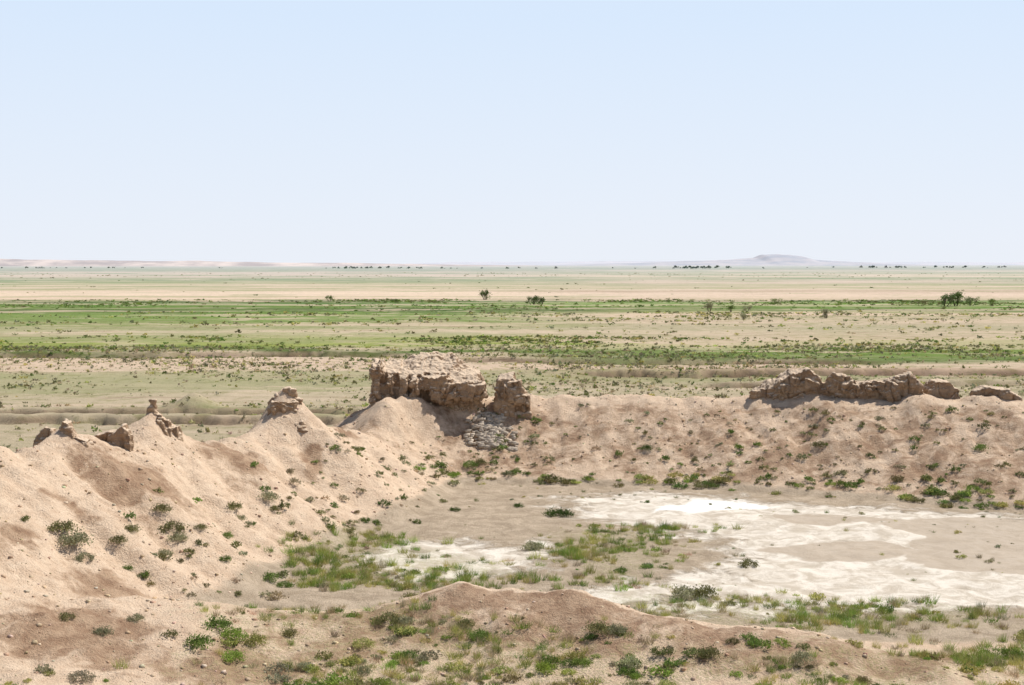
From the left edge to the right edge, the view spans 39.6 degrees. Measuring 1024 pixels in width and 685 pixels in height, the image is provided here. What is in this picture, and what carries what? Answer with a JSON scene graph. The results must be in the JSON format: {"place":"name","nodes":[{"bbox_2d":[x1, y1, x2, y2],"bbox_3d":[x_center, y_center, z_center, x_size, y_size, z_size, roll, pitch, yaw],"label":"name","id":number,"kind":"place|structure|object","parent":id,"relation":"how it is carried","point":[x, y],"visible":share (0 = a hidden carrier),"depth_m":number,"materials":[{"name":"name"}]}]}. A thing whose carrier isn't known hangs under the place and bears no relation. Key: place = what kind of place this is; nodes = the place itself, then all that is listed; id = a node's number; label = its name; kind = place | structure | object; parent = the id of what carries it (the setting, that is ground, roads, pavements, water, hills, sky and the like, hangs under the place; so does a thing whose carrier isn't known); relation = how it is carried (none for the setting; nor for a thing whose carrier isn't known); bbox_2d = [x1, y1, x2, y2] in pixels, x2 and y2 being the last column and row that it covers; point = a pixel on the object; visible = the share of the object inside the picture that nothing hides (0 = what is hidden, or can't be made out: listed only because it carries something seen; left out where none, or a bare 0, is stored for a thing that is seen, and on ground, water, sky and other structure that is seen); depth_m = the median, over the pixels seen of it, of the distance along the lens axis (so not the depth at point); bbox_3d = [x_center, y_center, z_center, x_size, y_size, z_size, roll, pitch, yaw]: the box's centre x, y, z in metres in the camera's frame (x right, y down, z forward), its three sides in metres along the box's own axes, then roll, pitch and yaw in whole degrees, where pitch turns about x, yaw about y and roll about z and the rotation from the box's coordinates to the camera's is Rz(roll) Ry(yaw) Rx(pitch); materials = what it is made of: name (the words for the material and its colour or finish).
{"place":"outdoors","nodes":[
{"label":"outdoors","id":0,"kind":"place"},
{"bbox_2d":[0,259,523,265],"bbox_3d":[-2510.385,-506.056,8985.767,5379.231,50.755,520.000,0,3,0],"label":"distant escarpment","id":1,"kind":"structure","parent":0,"point":[12,262],"depth_m":8826.47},
{"bbox_2d":[0,265,1023,684],"bbox_3d":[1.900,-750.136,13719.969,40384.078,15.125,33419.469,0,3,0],"label":"ground","id":2,"kind":"structure","parent":0,"point":[778,541],"depth_m":89.06,"materials":[{"name":"beige soil"}]},
{"bbox_2d":[33,418,93,447],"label":"ruined adobe wall","id":3,"kind":"structure","parent":2,"relation":"on","point":[66,427],"depth_m":70.37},
{"bbox_2d":[93,423,133,451],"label":"ruined adobe wall","id":4,"kind":"structure","parent":2,"relation":"on","point":[121,436],"depth_m":72.32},
{"bbox_2d":[146,399,183,441],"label":"adobe pinnacle","id":5,"kind":"object","parent":2,"relation":"on","point":[167,427],"visible":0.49,"depth_m":76.09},
{"bbox_2d":[267,386,308,432],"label":"adobe pinnacle","id":6,"kind":"object","parent":2,"relation":"on","point":[275,407],"visible":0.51,"depth_m":87.30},
{"bbox_2d":[368,351,532,419],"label":"ruined adobe wall","id":7,"kind":"structure","parent":2,"relation":"on","point":[451,380],"depth_m":104.42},
{"bbox_2d":[479,289,490,299],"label":"tree","id":8,"kind":"object","parent":2,"relation":"on","point":[484,294],"visible":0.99,"depth_m":593.74,"materials":[{"name":"green plant"}]},
{"bbox_2d":[463,411,518,451],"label":"rubble pile","id":9,"kind":"object","parent":2,"relation":"on","point":[492,426],"visible":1,"depth_m":102.81,"materials":[{"name":"stone"}]},
{"bbox_2d":[1,265,1006,268],"bbox_3d":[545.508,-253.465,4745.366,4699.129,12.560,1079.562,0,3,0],"label":"distant trees","id":10,"kind":"object","parent":2,"relation":"on","point":[708,266],"visible":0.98,"depth_m":4526.21,"materials":[{"name":"green plant"}]},
{"bbox_2d":[2,272,1015,297],"bbox_3d":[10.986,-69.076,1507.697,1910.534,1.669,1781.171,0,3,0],"label":"steppe shrubs","id":11,"kind":"object","parent":2,"relation":"on","point":[501,273],"visible":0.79,"depth_m":1648.67,"materials":[{"name":"green plant"}]},
{"bbox_2d":[0,298,1022,311],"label":"reed belt","id":12,"kind":"object","parent":2,"relation":"on","point":[906,302],"visible":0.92,"depth_m":533.64,"materials":[{"name":"green plant"}]},
{"bbox_2d":[0,342,1023,447],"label":"plain tufts","id":13,"kind":"object","parent":2,"relation":"on","point":[684,354],"visible":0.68,"depth_m":213.09,"materials":[{"name":"green plant"}]},
{"bbox_2d":[0,333,1023,357],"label":"plain shrubs","id":14,"kind":"object","parent":2,"relation":"on","point":[522,339],"visible":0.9,"depth_m":269.21,"materials":[{"name":"green plant"}]},
{"bbox_2d":[0,393,1023,684],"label":"scattered clods","id":15,"kind":"object","parent":2,"relation":"on","point":[384,513],"visible":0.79,"depth_m":62.30,"materials":[{"name":"soil"}]},
{"bbox_2d":[0,310,1023,336],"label":"plain shrubs","id":16,"kind":"object","parent":2,"relation":"on","point":[727,314],"visible":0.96,"depth_m":381.73,"materials":[{"name":"green plant"}]},
{"bbox_2d":[4,619,1020,684],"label":"foreground shrubs","id":17,"kind":"object","parent":2,"relation":"on","point":[629,664],"visible":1,"depth_m":51.72,"materials":[{"name":"green plant"}]},
{"bbox_2d":[19,399,1023,609],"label":"slope shrubs","id":18,"kind":"object","parent":2,"relation":"on","point":[927,477],"visible":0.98,"depth_m":92.90,"materials":[{"name":"green plant"}]},
{"bbox_2d":[526,295,537,304],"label":"tree","id":19,"kind":"object","parent":2,"relation":"on","point":[534,299],"visible":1,"depth_m":519.96,"materials":[{"name":"green plant"}]},
{"bbox_2d":[46,440,1023,666],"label":"desert shrubs","id":20,"kind":"object","parent":2,"relation":"on","point":[198,640],"visible":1,"depth_m":60.27,"materials":[{"name":"green plant"}]},
{"bbox_2d":[536,297,545,304],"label":"tree","id":21,"kind":"object","parent":2,"relation":"on","point":[540,300],"visible":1,"depth_m":521.08,"materials":[{"name":"green plant"}]},
{"bbox_2d":[110,519,1023,684],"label":"basin grass","id":22,"kind":"structure","parent":2,"relation":"on","point":[978,655],"depth_m":56.46,"materials":[{"name":"green plant"}]},
{"bbox_2d":[239,523,1006,684],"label":"basin plants","id":23,"kind":"object","parent":2,"relation":"on","point":[591,635],"visible":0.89,"depth_m":61.87,"materials":[{"name":"green plant"}]},
{"bbox_2d":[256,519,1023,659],"bbox_3d":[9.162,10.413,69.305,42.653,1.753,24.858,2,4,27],"label":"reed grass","id":24,"kind":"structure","parent":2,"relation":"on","point":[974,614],"depth_m":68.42,"materials":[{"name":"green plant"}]},
{"bbox_2d":[341,480,1020,623],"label":"basin tufts","id":25,"kind":"object","parent":2,"relation":"on","point":[795,511],"visible":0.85,"depth_m":76.98,"materials":[{"name":"green plant"}]},
{"bbox_2d":[702,302,716,311],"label":"tree","id":26,"kind":"object","parent":2,"relation":"on","point":[710,304],"visible":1,"depth_m":447.13,"materials":[{"name":"green plant"}]},
{"bbox_2d":[413,463,1023,509],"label":"foot shrubs","id":27,"kind":"object","parent":2,"relation":"on","point":[721,479],"visible":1,"depth_m":94.59,"materials":[{"name":"green plant"}]},
{"bbox_2d":[741,305,753,310],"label":"tree","id":28,"kind":"object","parent":2,"relation":"on","point":[749,307],"visible":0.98,"depth_m":448.84,"materials":[{"name":"green plant"}]},
{"bbox_2d":[770,298,784,303],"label":"tree","id":29,"kind":"object","parent":2,"relation":"on","point":[774,300],"visible":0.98,"depth_m":529.43,"materials":[{"name":"green plant"}]},
{"bbox_2d":[821,308,829,317],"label":"tree","id":30,"kind":"object","parent":2,"relation":"on","point":[825,311],"visible":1,"depth_m":398.02,"materials":[{"name":"green plant"}]},
{"bbox_2d":[749,367,923,402],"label":"ruined adobe wall","id":31,"kind":"structure","parent":2,"relation":"on","point":[788,383],"depth_m":102.90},
{"bbox_2d":[911,300,928,305],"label":"tree","id":32,"kind":"object","parent":2,"relation":"on","point":[918,303],"visible":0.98,"depth_m":504.50,"materials":[{"name":"green plant"}]},
{"bbox_2d":[923,378,959,398],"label":"ruined adobe wall","id":33,"kind":"structure","parent":2,"relation":"on","point":[941,388],"depth_m":101.56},
{"bbox_2d":[939,293,956,305],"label":"tree","id":34,"kind":"object","parent":2,"relation":"on","point":[947,298],"visible":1,"depth_m":498.79,"materials":[{"name":"green plant"}]},
{"bbox_2d":[950,291,968,305],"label":"tree","id":35,"kind":"object","parent":2,"relation":"on","point":[960,296],"visible":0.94,"depth_m":500.93,"materials":[{"name":"green plant"}]},
{"bbox_2d":[964,296,978,305],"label":"tree","id":36,"kind":"object","parent":2,"relation":"on","point":[970,300],"visible":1,"depth_m":503.01,"materials":[{"name":"green plant"}]},
{"bbox_2d":[988,299,995,305],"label":"tree","id":37,"kind":"object","parent":2,"relation":"on","point":[991,300],"visible":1,"depth_m":505.92,"materials":[{"name":"green plant"}]},
{"bbox_2d":[970,385,1022,400],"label":"ruined adobe wall","id":38,"kind":"structure","parent":2,"relation":"on","point":[999,392],"depth_m":99.86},
{"bbox_2d":[0,0,1023,263],"label":"sky","id":39,"kind":"structure","parent":0,"point":[271,131],"materials":[{"name":"blue"}]},
{"bbox_2d":[405,261,1023,264],"bbox_3d":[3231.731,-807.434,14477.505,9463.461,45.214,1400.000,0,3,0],"label":"distant ridge","id":40,"kind":"structure","parent":0,"point":[610,262],"depth_m":14088.79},
{"bbox_2d":[726,304,735,311],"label":"tree","id":41,"kind":"object","parent":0,"point":[730,308],"visible":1,"depth_m":446.50,"materials":[{"name":"green plant"}]},
{"bbox_2d":[543,254,942,265],"bbox_3d":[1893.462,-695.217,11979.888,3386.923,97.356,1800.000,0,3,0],"label":"distant hill","id":42,"kind":"structure","parent":0,"point":[775,260],"depth_m":11375.43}
]}

